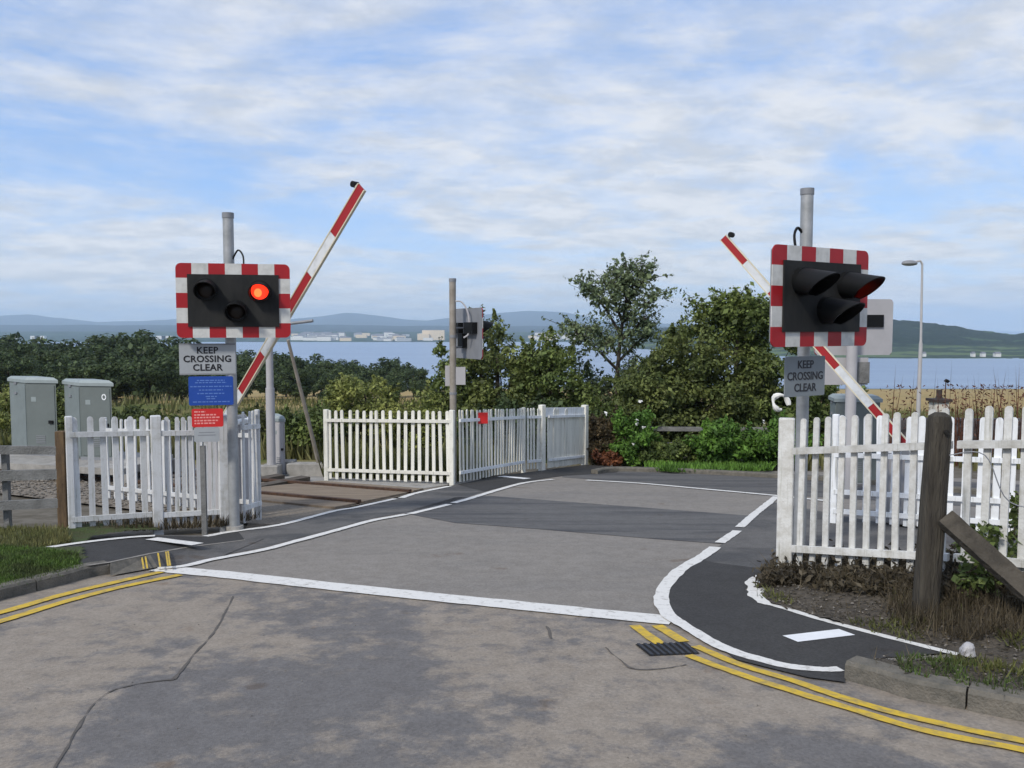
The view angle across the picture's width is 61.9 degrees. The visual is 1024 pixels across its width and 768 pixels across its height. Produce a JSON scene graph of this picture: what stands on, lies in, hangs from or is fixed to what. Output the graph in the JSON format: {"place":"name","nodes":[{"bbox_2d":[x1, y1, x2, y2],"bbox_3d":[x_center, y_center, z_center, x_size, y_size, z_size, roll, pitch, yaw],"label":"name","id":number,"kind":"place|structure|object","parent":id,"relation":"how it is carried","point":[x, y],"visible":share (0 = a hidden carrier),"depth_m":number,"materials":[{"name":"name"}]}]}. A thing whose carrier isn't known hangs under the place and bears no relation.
{"place":"outdoors","nodes":[
{"label":"outdoors","id":0,"kind":"place"},
{"bbox_2d":[60,532,263,575],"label":"pavement","id":1,"kind":"structure","parent":0,"point":[123,555],"depth_m":8.26,"materials":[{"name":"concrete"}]},
{"bbox_2d":[0,331,616,341],"bbox_3d":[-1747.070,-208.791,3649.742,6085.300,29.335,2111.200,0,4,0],"label":"shore","id":2,"kind":"structure","parent":0,"point":[61,335],"depth_m":3365.25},
{"bbox_2d":[0,325,667,331],"bbox_3d":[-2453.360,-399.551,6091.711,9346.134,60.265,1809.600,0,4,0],"label":"ridge","id":3,"kind":"structure","parent":0,"point":[173,328],"depth_m":5962.86,"materials":[{"name":"plant"}]},
{"bbox_2d":[0,311,693,326],"bbox_3d":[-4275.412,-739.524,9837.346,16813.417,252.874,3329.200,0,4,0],"label":"mountains","id":4,"kind":"structure","parent":0,"point":[525,318],"depth_m":10030.74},
{"bbox_2d":[0,476,1023,767],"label":"road","id":5,"kind":"structure","parent":0,"point":[394,678],"depth_m":4.53,"materials":[{"name":"grey"}]},
{"bbox_2d":[0,560,109,600],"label":"stone kerb","id":6,"kind":"structure","parent":5,"relation":"on","point":[15,588],"depth_m":6.98,"materials":[{"name":"concrete"}]},
{"bbox_2d":[636,642,698,655],"bbox_3d":[0.952,1.626,5.246,0.334,0.034,0.240,-1,4,-8],"label":"drain grate","id":7,"kind":"object","parent":5,"relation":"on","point":[665,648],"visible":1,"depth_m":5.23,"materials":[{"name":"black"}]},
{"bbox_2d":[844,656,1023,721],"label":"stone kerb","id":8,"kind":"structure","parent":5,"relation":"on","point":[982,698],"depth_m":4.32,"materials":[{"name":"concrete"}]},
{"bbox_2d":[0,389,1023,542],"bbox_3d":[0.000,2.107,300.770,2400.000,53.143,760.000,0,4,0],"label":"ground","id":9,"kind":"structure","parent":0,"point":[47,516],"depth_m":40.22,"materials":[{"name":"plant"}]},
{"bbox_2d":[0,382,10,438],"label":"shrub","id":10,"kind":"object","parent":9,"relation":"on","point":[5,417],"visible":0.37,"depth_m":27.11,"materials":[{"name":"green plant"}]},
{"bbox_2d":[0,351,40,392],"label":"broadleaf tree","id":11,"kind":"object","parent":9,"relation":"on","point":[8,369],"visible":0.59,"depth_m":83.65,"materials":[{"name":"green plant"}]},
{"bbox_2d":[0,445,57,527],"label":"rail fence","id":12,"kind":"object","parent":9,"relation":"on","point":[8,505],"visible":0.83,"depth_m":9.28,"materials":[{"name":"grey wood"}]},
{"bbox_2d":[14,345,88,370],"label":"broadleaf tree","id":13,"kind":"object","parent":9,"relation":"on","point":[44,355],"visible":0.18,"depth_m":110.18,"materials":[{"name":"green plant"}]},
{"bbox_2d":[55,431,67,527],"bbox_3d":[-4.933,1.123,9.374,0.100,1.220,0.090,0,4,0],"label":"timber post","id":14,"kind":"object","parent":9,"relation":"on","point":[61,487],"visible":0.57,"depth_m":9.33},
{"bbox_2d":[54,358,98,392],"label":"broadleaf tree","id":15,"kind":"object","parent":9,"relation":"on","point":[80,365],"visible":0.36,"depth_m":87.28,"materials":[{"name":"green plant"}]},
{"bbox_2d":[0,522,157,577],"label":"verge","id":16,"kind":"structure","parent":9,"relation":"on","point":[80,534],"depth_m":9.30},
{"bbox_2d":[0,522,71,546],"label":"dry verge grass","id":17,"kind":"structure","parent":16,"relation":"on","point":[48,538],"depth_m":8.68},
{"bbox_2d":[0,542,85,586],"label":"verge grass","id":18,"kind":"structure","parent":16,"relation":"on","point":[35,558],"depth_m":7.41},
{"bbox_2d":[73,509,261,530],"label":"fence foot weeds","id":19,"kind":"object","parent":16,"relation":"on","point":[216,522],"visible":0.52,"depth_m":9.80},
{"bbox_2d":[74,342,140,400],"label":"broadleaf tree","id":20,"kind":"object","parent":9,"relation":"on","point":[103,349],"visible":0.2,"depth_m":112.70,"materials":[{"name":"green plant"}]},
{"bbox_2d":[64,416,151,527],"bbox_3d":[-4.511,1.064,9.569,0.855,1.453,0.082,-2,4,-31],"label":"picket fence","id":21,"kind":"object","parent":9,"relation":"on","point":[75,516],"visible":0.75,"depth_m":9.53,"materials":[{"name":"white paint"}]},
{"bbox_2d":[77,352,146,402],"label":"broadleaf tree","id":22,"kind":"object","parent":9,"relation":"on","point":[109,371],"visible":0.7,"depth_m":84.75,"materials":[{"name":"green plant"}]},
{"bbox_2d":[97,334,165,399],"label":"broadleaf tree","id":23,"kind":"object","parent":9,"relation":"on","point":[131,345],"visible":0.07,"depth_m":115.85,"materials":[{"name":"green plant"}]},
{"bbox_2d":[112,400,191,436],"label":"shrub","id":24,"kind":"object","parent":9,"relation":"on","point":[133,411],"visible":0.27,"depth_m":27.97,"materials":[{"name":"green plant"}]},
{"bbox_2d":[119,352,185,403],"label":"broadleaf tree","id":25,"kind":"object","parent":9,"relation":"on","point":[156,383],"visible":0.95,"depth_m":84.31,"materials":[{"name":"green plant"}]},
{"bbox_2d":[104,417,253,514],"bbox_3d":[-4.751,1.178,11.980,3.512,1.495,0.082,2,4,34],"label":"picket fence","id":26,"kind":"object","parent":9,"relation":"on","point":[126,489],"visible":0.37,"depth_m":12.27,"materials":[{"name":"white paint"}]},
{"bbox_2d":[150,414,228,534],"bbox_3d":[-3.717,1.085,9.877,0.832,1.479,0.110,-2,4,-26],"label":"picket fence","id":27,"kind":"object","parent":9,"relation":"on","point":[156,434],"visible":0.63,"depth_m":9.82,"materials":[{"name":"white paint"}]},
{"bbox_2d":[192,408,222,534],"bbox_3d":[-3.427,1.016,9.660,0.335,1.484,0.084,-1,4,-12],"label":"notice post","id":28,"kind":"object","parent":9,"relation":"on","point":[207,423],"visible":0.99,"depth_m":9.60,"materials":[{"name":"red metal"}]},
{"bbox_2d":[175,212,290,530],"bbox_3d":[-3.154,-0.008,9.657,1.237,3.871,0.597,0,4,0],"label":"crossing signal","id":29,"kind":"object","parent":9,"relation":"on","point":[229,300],"visible":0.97,"depth_m":9.68,"materials":[{"name":"metal"}]},
{"bbox_2d":[240,409,261,522],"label":"picket fence","id":30,"kind":"object","parent":9,"relation":"on","point":[254,425],"visible":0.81,"depth_m":10.63,"materials":[{"name":"white paint"}]},
{"bbox_2d":[0,465,523,528],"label":"ballast","id":31,"kind":"structure","parent":9,"relation":"on","point":[274,513],"depth_m":12.13,"materials":[{"name":"gravel"}]},
{"bbox_2d":[0,451,181,483],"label":"equipment platform","id":32,"kind":"structure","parent":31,"relation":"on","point":[21,462],"depth_m":16.00,"materials":[{"name":"concrete"}]},
{"bbox_2d":[7,376,57,455],"bbox_3d":[-9.649,0.659,17.190,1.575,1.614,0.379,3,5,40],"label":"cabinet","id":33,"kind":"object","parent":32,"relation":"on","point":[33,409],"visible":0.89,"depth_m":16.93,"materials":[{"name":"grey metal"}]},
{"bbox_2d":[62,379,113,460],"bbox_3d":[-8.244,0.693,16.591,1.505,1.566,0.407,3,5,43],"label":"cabinet","id":34,"kind":"object","parent":32,"relation":"on","point":[85,399],"visible":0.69,"depth_m":16.33,"materials":[{"name":"grey metal"}]},
{"bbox_2d":[0,464,216,516],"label":"track ballast","id":35,"kind":"structure","parent":31,"relation":"on","point":[22,487],"depth_m":14.17,"materials":[{"name":"gravel"}]},
{"bbox_2d":[0,469,360,505],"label":"rail","id":36,"kind":"object","parent":31,"relation":"on","point":[357,501],"visible":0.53,"depth_m":13.04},
{"bbox_2d":[208,181,365,513],"bbox_3d":[-2.795,-0.268,10.469,3.004,4.096,0.758,2,4,33],"label":"crossing barrier","id":37,"kind":"object","parent":31,"relation":"on","point":[326,247],"visible":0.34,"depth_m":10.17,"materials":[{"name":"white plastic"}]},
{"bbox_2d":[172,472,411,492],"bbox_3d":[-23.039,2.024,27.850,51.146,2.461,0.140,2,4,33],"label":"rail","id":38,"kind":"object","parent":31,"relation":"on","point":[344,485],"visible":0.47,"depth_m":14.61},
{"bbox_2d":[261,494,355,508],"bbox_3d":[-3.543,1.742,12.865,2.930,0.201,0.510,2,4,33],"label":"crossing board","id":39,"kind":"object","parent":31,"relation":"on","point":[329,504],"visible":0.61,"depth_m":12.48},
{"bbox_2d":[261,483,406,502],"bbox_3d":[-3.002,1.756,13.799,2.816,0.252,1.280,2,4,33],"label":"crossing board","id":40,"kind":"object","parent":31,"relation":"on","point":[367,495],"visible":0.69,"depth_m":13.79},
{"bbox_2d":[275,367,317,398],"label":"broadleaf tree","id":41,"kind":"object","parent":9,"relation":"on","point":[306,383],"visible":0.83,"depth_m":91.04,"materials":[{"name":"green plant"}]},
{"bbox_2d":[0,390,603,459],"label":"rough grass","id":42,"kind":"structure","parent":9,"relation":"on","point":[307,455],"depth_m":22.95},
{"bbox_2d":[287,339,320,462],"bbox_3d":[-4.011,0.529,16.590,0.085,2.803,1.135,1,4,21],"label":"leaning stake","id":43,"kind":"object","parent":9,"relation":"on","point":[312,437],"visible":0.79,"depth_m":16.51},
{"bbox_2d":[264,400,355,456],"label":"shrub","id":44,"kind":"object","parent":9,"relation":"on","point":[296,426],"visible":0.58,"depth_m":22.07,"materials":[{"name":"green plant"}]},
{"bbox_2d":[0,395,620,448],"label":"scrub weeds","id":45,"kind":"object","parent":9,"relation":"on","point":[5,441],"visible":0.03,"depth_m":55.27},
{"bbox_2d":[109,475,567,563],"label":"footpath","id":46,"kind":"structure","parent":9,"relation":"on","point":[299,529],"depth_m":11.00,"materials":[{"name":"asphalt"}]},
{"bbox_2d":[195,465,521,487],"bbox_3d":[-3.411,1.844,16.852,8.000,0.452,2.200,2,4,33],"label":"trackside concrete","id":47,"kind":"object","parent":9,"relation":"on","point":[410,483],"visible":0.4,"depth_m":15.54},
{"bbox_2d":[275,414,285,475],"bbox_3d":[-4.769,1.226,17.227,0.218,1.219,0.920,-2,4,-27],"label":"cabinet","id":48,"kind":"object","parent":47,"relation":"on","point":[280,435],"visible":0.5,"depth_m":16.93,"materials":[{"name":"grey metal"}]},
{"bbox_2d":[261,319,312,475],"bbox_3d":[-4.348,0.274,16.603,1.053,3.305,0.340,0,4,0],"label":"grey post","id":49,"kind":"object","parent":47,"relation":"on","point":[271,466],"visible":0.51,"depth_m":16.55,"materials":[{"name":"metal"}]},
{"bbox_2d":[286,462,323,475],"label":"concrete block","id":50,"kind":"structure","parent":47,"relation":"on","point":[303,469],"depth_m":16.85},
{"bbox_2d":[317,443,502,480],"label":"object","id":51,"kind":"object","parent":47,"relation":"on","point":[321,456],"visible":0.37,"depth_m":16.31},
{"bbox_2d":[321,372,410,441],"bbox_3d":[-4.313,0.936,24.601,2.645,2.586,2.670,-2,4,-30],"label":"shrub","id":52,"kind":"object","parent":9,"relation":"on","point":[344,393],"visible":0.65,"depth_m":24.12,"materials":[{"name":"green plant"}]},
{"bbox_2d":[323,409,454,485],"bbox_3d":[-2.264,1.186,15.549,2.609,1.504,0.088,1,4,18],"label":"picket fence","id":53,"kind":"object","parent":9,"relation":"on","point":[449,421],"visible":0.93,"depth_m":15.52,"materials":[{"name":"beige paint"}]},
{"bbox_2d":[372,378,448,451],"bbox_3d":[-2.688,1.046,23.688,2.221,2.378,1.986,0,4,0],"label":"shrub","id":54,"kind":"object","parent":9,"relation":"on","point":[392,406],"visible":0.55,"depth_m":23.50,"materials":[{"name":"green plant"}]},
{"bbox_2d":[410,336,488,442],"bbox_3d":[-1.710,0.396,25.529,2.004,3.683,2.148,3,5,35],"label":"hedge tree","id":55,"kind":"object","parent":9,"relation":"on","point":[439,380],"visible":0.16,"depth_m":25.40,"materials":[{"name":"green plant"}]},
{"bbox_2d":[445,278,492,482],"bbox_3d":[-0.771,0.044,15.580,0.872,3.892,1.199,0,4,0],"label":"crossing signal","id":56,"kind":"object","parent":9,"relation":"on","point":[468,327],"visible":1,"depth_m":15.26,"materials":[{"name":"grey metal"}]},
{"bbox_2d":[458,407,525,481],"bbox_3d":[-0.346,1.202,16.562,0.082,1.655,2.939,2,4,24],"label":"picket fence","id":57,"kind":"object","parent":9,"relation":"on","point":[520,417],"visible":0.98,"depth_m":16.51,"materials":[{"name":"beige paint"}]},
{"bbox_2d":[433,304,563,443],"bbox_3d":[-0.419,0.009,23.762,3.782,4.435,3.122,2,4,33],"label":"hedge tree","id":58,"kind":"object","parent":9,"relation":"on","point":[481,387],"visible":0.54,"depth_m":23.11,"materials":[{"name":"green plant"}]},
{"bbox_2d":[456,388,598,462],"bbox_3d":[0.573,1.159,21.578,3.284,2.164,3.369,3,5,38],"label":"shrub","id":59,"kind":"object","parent":9,"relation":"on","point":[504,403],"visible":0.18,"depth_m":21.34,"materials":[{"name":"green plant"}]},
{"bbox_2d":[527,405,545,470],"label":"picket fence","id":60,"kind":"object","parent":9,"relation":"on","point":[540,460],"visible":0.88,"depth_m":18.21,"materials":[{"name":"beige paint"}]},
{"bbox_2d":[458,465,617,490],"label":"footpath","id":61,"kind":"structure","parent":9,"relation":"on","point":[487,484],"depth_m":16.71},
{"bbox_2d":[503,324,602,429],"bbox_3d":[1.041,0.328,22.991,2.699,3.860,2.480,0,4,0],"label":"hedge tree","id":62,"kind":"object","parent":9,"relation":"on","point":[556,360],"visible":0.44,"depth_m":22.47,"materials":[{"name":"green plant"}]},
{"bbox_2d":[546,405,588,467],"bbox_3d":[1.216,1.240,19.037,0.130,1.554,1.714,3,5,35],"label":"picket fence","id":63,"kind":"object","parent":9,"relation":"on","point":[567,436],"visible":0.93,"depth_m":19.03,"materials":[{"name":"beige paint"}]},
{"bbox_2d":[587,405,625,464],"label":"weeds","id":64,"kind":"object","parent":9,"relation":"on","point":[596,438],"visible":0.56,"depth_m":20.06,"materials":[{"name":"brown plant"}]},
{"bbox_2d":[591,448,623,465],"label":"weeds","id":65,"kind":"object","parent":9,"relation":"on","point":[608,458],"visible":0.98,"depth_m":19.34,"materials":[{"name":"orange plant"}]},
{"bbox_2d":[541,250,677,415],"bbox_3d":[2.651,-0.833,23.484,3.708,5.631,2.493,0,4,0],"label":"spindly tree","id":66,"kind":"object","parent":9,"relation":"on","point":[622,281],"visible":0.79,"depth_m":23.26,"materials":[{"name":"green plant"}]},
{"bbox_2d":[571,382,657,447],"bbox_3d":[2.295,1.113,21.470,2.452,2.325,2.342,-2,4,-29],"label":"shrub","id":67,"kind":"object","parent":9,"relation":"on","point":[594,403],"visible":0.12,"depth_m":21.47,"materials":[{"name":"green plant"}]},
{"bbox_2d":[603,405,664,466],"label":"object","id":68,"kind":"object","parent":9,"relation":"on","point":[627,449],"visible":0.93,"depth_m":19.38,"materials":[{"name":"green plant"}]},
{"bbox_2d":[614,339,699,441],"bbox_3d":[3.628,0.553,21.200,2.082,3.348,2.423,1,4,14],"label":"bush","id":69,"kind":"object","parent":9,"relation":"on","point":[651,375],"visible":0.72,"depth_m":20.57,"materials":[{"name":"green plant"}]},
{"bbox_2d":[638,429,702,462],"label":"bramble","id":70,"kind":"object","parent":9,"relation":"on","point":[676,450],"visible":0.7,"depth_m":19.07,"materials":[{"name":"green plant"}]},
{"bbox_2d":[602,311,783,454],"bbox_3d":[4.544,0.191,21.638,4.435,4.104,3.722,0,4,0],"label":"bush","id":71,"kind":"object","parent":9,"relation":"on","point":[713,387],"visible":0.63,"depth_m":20.56,"materials":[{"name":"green plant"}]},
{"bbox_2d":[679,281,774,388],"bbox_3d":[5.566,-1.075,21.010,2.838,2.854,2.507,0,4,0],"label":"spindly tree","id":72,"kind":"object","parent":9,"relation":"on","point":[736,317],"visible":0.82,"depth_m":20.72,"materials":[{"name":"green plant"}]},
{"bbox_2d":[682,414,777,463],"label":"bramble","id":73,"kind":"object","parent":9,"relation":"on","point":[717,442],"visible":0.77,"depth_m":18.53,"materials":[{"name":"green plant"}]},
{"bbox_2d":[726,343,824,434],"bbox_3d":[6.475,0.441,21.029,2.475,3.594,2.024,0,4,0],"label":"bush","id":74,"kind":"object","parent":9,"relation":"on","point":[790,412],"visible":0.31,"depth_m":20.56,"materials":[{"name":"green plant"}]},
{"bbox_2d":[743,409,824,465],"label":"bramble","id":75,"kind":"object","parent":9,"relation":"on","point":[768,440],"visible":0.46,"depth_m":18.46,"materials":[{"name":"green plant"}]},
{"bbox_2d":[562,471,1019,507],"bbox_3d":[14.973,1.654,9.087,32.777,1.671,4.100,2,4,33],"label":"road beyond","id":76,"kind":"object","parent":9,"relation":"on","point":[749,484],"visible":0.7,"depth_m":15.75,"materials":[{"name":"asphalt"}]},
{"bbox_2d":[591,466,1018,496],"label":"stone kerb","id":77,"kind":"structure","parent":9,"relation":"on","point":[956,489],"depth_m":17.13,"materials":[{"name":"stone"}]},
{"bbox_2d":[641,458,775,471],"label":"kerb grass","id":78,"kind":"structure","parent":77,"relation":"on","point":[669,466],"depth_m":17.82,"materials":[{"name":"green plant"}]},
{"bbox_2d":[669,560,943,681],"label":"footpath","id":79,"kind":"structure","parent":9,"relation":"on","point":[713,600],"depth_m":5.71,"materials":[{"name":"asphalt"}]},
{"bbox_2d":[761,385,868,454],"bbox_3d":[7.741,0.733,21.711,2.968,3.006,2.421,0,4,0],"label":"bush","id":80,"kind":"object","parent":9,"relation":"on","point":[823,413],"visible":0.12,"depth_m":21.01,"materials":[{"name":"green plant"}]},
{"bbox_2d":[769,187,884,545],"bbox_3d":[2.954,0.024,7.917,0.858,3.808,1.199,2,4,30],"label":"crossing signal","id":81,"kind":"object","parent":9,"relation":"on","point":[818,296],"visible":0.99,"depth_m":7.88,"materials":[{"name":"metal"}]},
{"bbox_2d":[704,502,957,567],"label":"footpath","id":82,"kind":"structure","parent":9,"relation":"on","point":[753,538],"depth_m":9.28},
{"bbox_2d":[814,299,892,489],"bbox_3d":[5.508,0.284,14.064,1.276,3.347,0.705,-2,4,-27],"label":"crossing signal","id":83,"kind":"object","parent":9,"relation":"on","point":[879,326],"visible":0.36,"depth_m":13.84,"materials":[{"name":"pale grey steel"},{"name":"black plastic"},{"name":"grey galvanised metal"}]},
{"bbox_2d":[828,393,882,483],"bbox_3d":[6.214,1.021,15.514,0.822,1.656,0.635,1,4,11],"label":"cabinet","id":84,"kind":"object","parent":9,"relation":"on","point":[837,403],"visible":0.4,"depth_m":15.21,"materials":[{"name":"grey metal"}]},
{"bbox_2d":[761,581,1023,689],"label":"verge","id":85,"kind":"structure","parent":9,"relation":"on","point":[994,641],"depth_m":5.65,"materials":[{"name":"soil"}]},
{"bbox_2d":[776,417,794,567],"bbox_3d":[2.351,0.990,7.343,0.130,1.400,0.090,1,4,20],"label":"gate post","id":86,"kind":"object","parent":85,"relation":"on","point":[785,483],"visible":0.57,"depth_m":7.29,"materials":[{"name":"white paint"}]},
{"bbox_2d":[790,408,952,572],"bbox_3d":[2.825,0.884,6.789,0.079,1.468,1.275,-3,5,-42],"label":"picket fence","id":87,"kind":"object","parent":85,"relation":"on","point":[865,551],"visible":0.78,"depth_m":6.84,"materials":[{"name":"white paint"}]},
{"bbox_2d":[746,543,1018,604],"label":"dead stalks","id":88,"kind":"object","parent":85,"relation":"on","point":[860,574],"visible":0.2,"depth_m":6.55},
{"bbox_2d":[752,539,1023,606],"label":"dead leaf drift","id":89,"kind":"object","parent":85,"relation":"on","point":[806,574],"visible":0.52,"depth_m":6.63,"materials":[{"name":"plant"}]},
{"bbox_2d":[753,559,1023,679],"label":"weeds","id":90,"kind":"object","parent":85,"relation":"on","point":[997,664],"visible":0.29,"depth_m":5.20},
{"bbox_2d":[761,581,1023,690],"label":"fallen leaves","id":91,"kind":"object","parent":85,"relation":"on","point":[1012,674],"visible":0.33,"depth_m":5.77,"materials":[{"name":"brown plant"}]},
{"bbox_2d":[762,562,1023,693],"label":"scattered stalks","id":92,"kind":"object","parent":85,"relation":"on","point":[911,630],"visible":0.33,"depth_m":5.29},
{"bbox_2d":[872,564,1023,640],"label":"dry tussock","id":93,"kind":"object","parent":85,"relation":"on","point":[950,611],"visible":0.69,"depth_m":5.58,"materials":[{"name":"plant"}]},
{"bbox_2d":[895,650,1023,693],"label":"verge tufts","id":94,"kind":"object","parent":85,"relation":"on","point":[939,660],"visible":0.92,"depth_m":4.50,"materials":[{"name":"green plant"}]},
{"bbox_2d":[912,412,1023,619],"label":"wooden post","id":95,"kind":"object","parent":85,"relation":"on","point":[936,523],"visible":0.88,"depth_m":5.67,"materials":[{"name":"brown wood"}]},
{"bbox_2d":[951,551,1003,598],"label":"weed plant","id":96,"kind":"object","parent":85,"relation":"on","point":[980,580],"visible":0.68,"depth_m":5.87,"materials":[{"name":"green plant"}]},
{"bbox_2d":[953,406,1023,571],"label":"picket fence","id":97,"kind":"object","parent":85,"relation":"on","point":[988,443],"visible":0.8,"depth_m":6.08,"materials":[{"name":"white paint"}]},
{"bbox_2d":[977,520,1019,557],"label":"weed plant","id":98,"kind":"object","parent":85,"relation":"on","point":[991,538],"visible":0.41,"depth_m":6.05,"materials":[{"name":"green plant"}]},
{"bbox_2d":[901,260,922,416],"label":"street lamp","id":99,"kind":"object","parent":9,"relation":"on","point":[920,351],"visible":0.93,"depth_m":44.89,"materials":[{"name":"grey metal"}]},
{"bbox_2d":[830,414,1020,531],"bbox_3d":[5.033,1.084,9.790,2.625,1.568,0.082,2,4,33],"label":"picket fence","id":100,"kind":"object","parent":9,"relation":"on","point":[995,499],"visible":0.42,"depth_m":9.93,"materials":[{"name":"white paint"}]},
{"bbox_2d":[880,383,1023,453],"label":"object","id":101,"kind":"object","parent":9,"relation":"on","point":[986,400],"visible":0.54,"depth_m":19.93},
{"bbox_2d":[889,417,1021,456],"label":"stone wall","id":102,"kind":"structure","parent":9,"relation":"on","point":[903,430],"depth_m":20.68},
{"bbox_2d":[890,362,1021,465],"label":"dock stalks","id":103,"kind":"object","parent":9,"relation":"on","point":[960,436],"visible":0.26,"depth_m":19.82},
{"bbox_2d":[0,0,1023,330],"label":"sky","id":104,"kind":"structure","parent":0,"point":[507,150],"materials":[{"name":"blue"}]},
{"bbox_2d":[20,331,1023,388],"bbox_3d":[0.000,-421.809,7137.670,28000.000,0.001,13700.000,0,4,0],"label":"water","id":105,"kind":"structure","parent":0,"point":[883,372],"depth_m":1058.65,"materials":[{"name":"liquid"}]},
{"bbox_2d":[145,471,1019,614],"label":"crossing road","id":106,"kind":"structure","parent":0,"point":[555,567],"depth_m":8.41,"materials":[{"name":"asphalt"}]},
{"bbox_2d":[720,232,917,526],"bbox_3d":[3.888,-0.155,10.894,2.618,3.685,0.796,2,4,33],"label":"crossing barrier","id":107,"kind":"object","parent":106,"relation":"on","point":[831,360],"visible":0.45,"depth_m":10.64,"materials":[{"name":"white metal"}]},
{"bbox_2d":[404,496,1017,547],"bbox_3d":[4.115,1.682,8.973,13.018,0.737,2.626,2,4,33],"label":"track crossing strip","id":108,"kind":"object","parent":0,"point":[656,523],"visible":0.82,"depth_m":10.90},
{"bbox_2d":[593,319,1023,358],"bbox_3d":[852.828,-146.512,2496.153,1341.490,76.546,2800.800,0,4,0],"label":"hill","id":109,"kind":"structure","parent":0,"point":[945,341],"depth_m":1512.09,"materials":[{"name":"green grass"},{"name":"green foliage"}]},
{"bbox_2d":[764,405,1022,470],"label":"field edge grass","id":110,"kind":"structure","parent":0,"point":[974,464],"depth_m":37.96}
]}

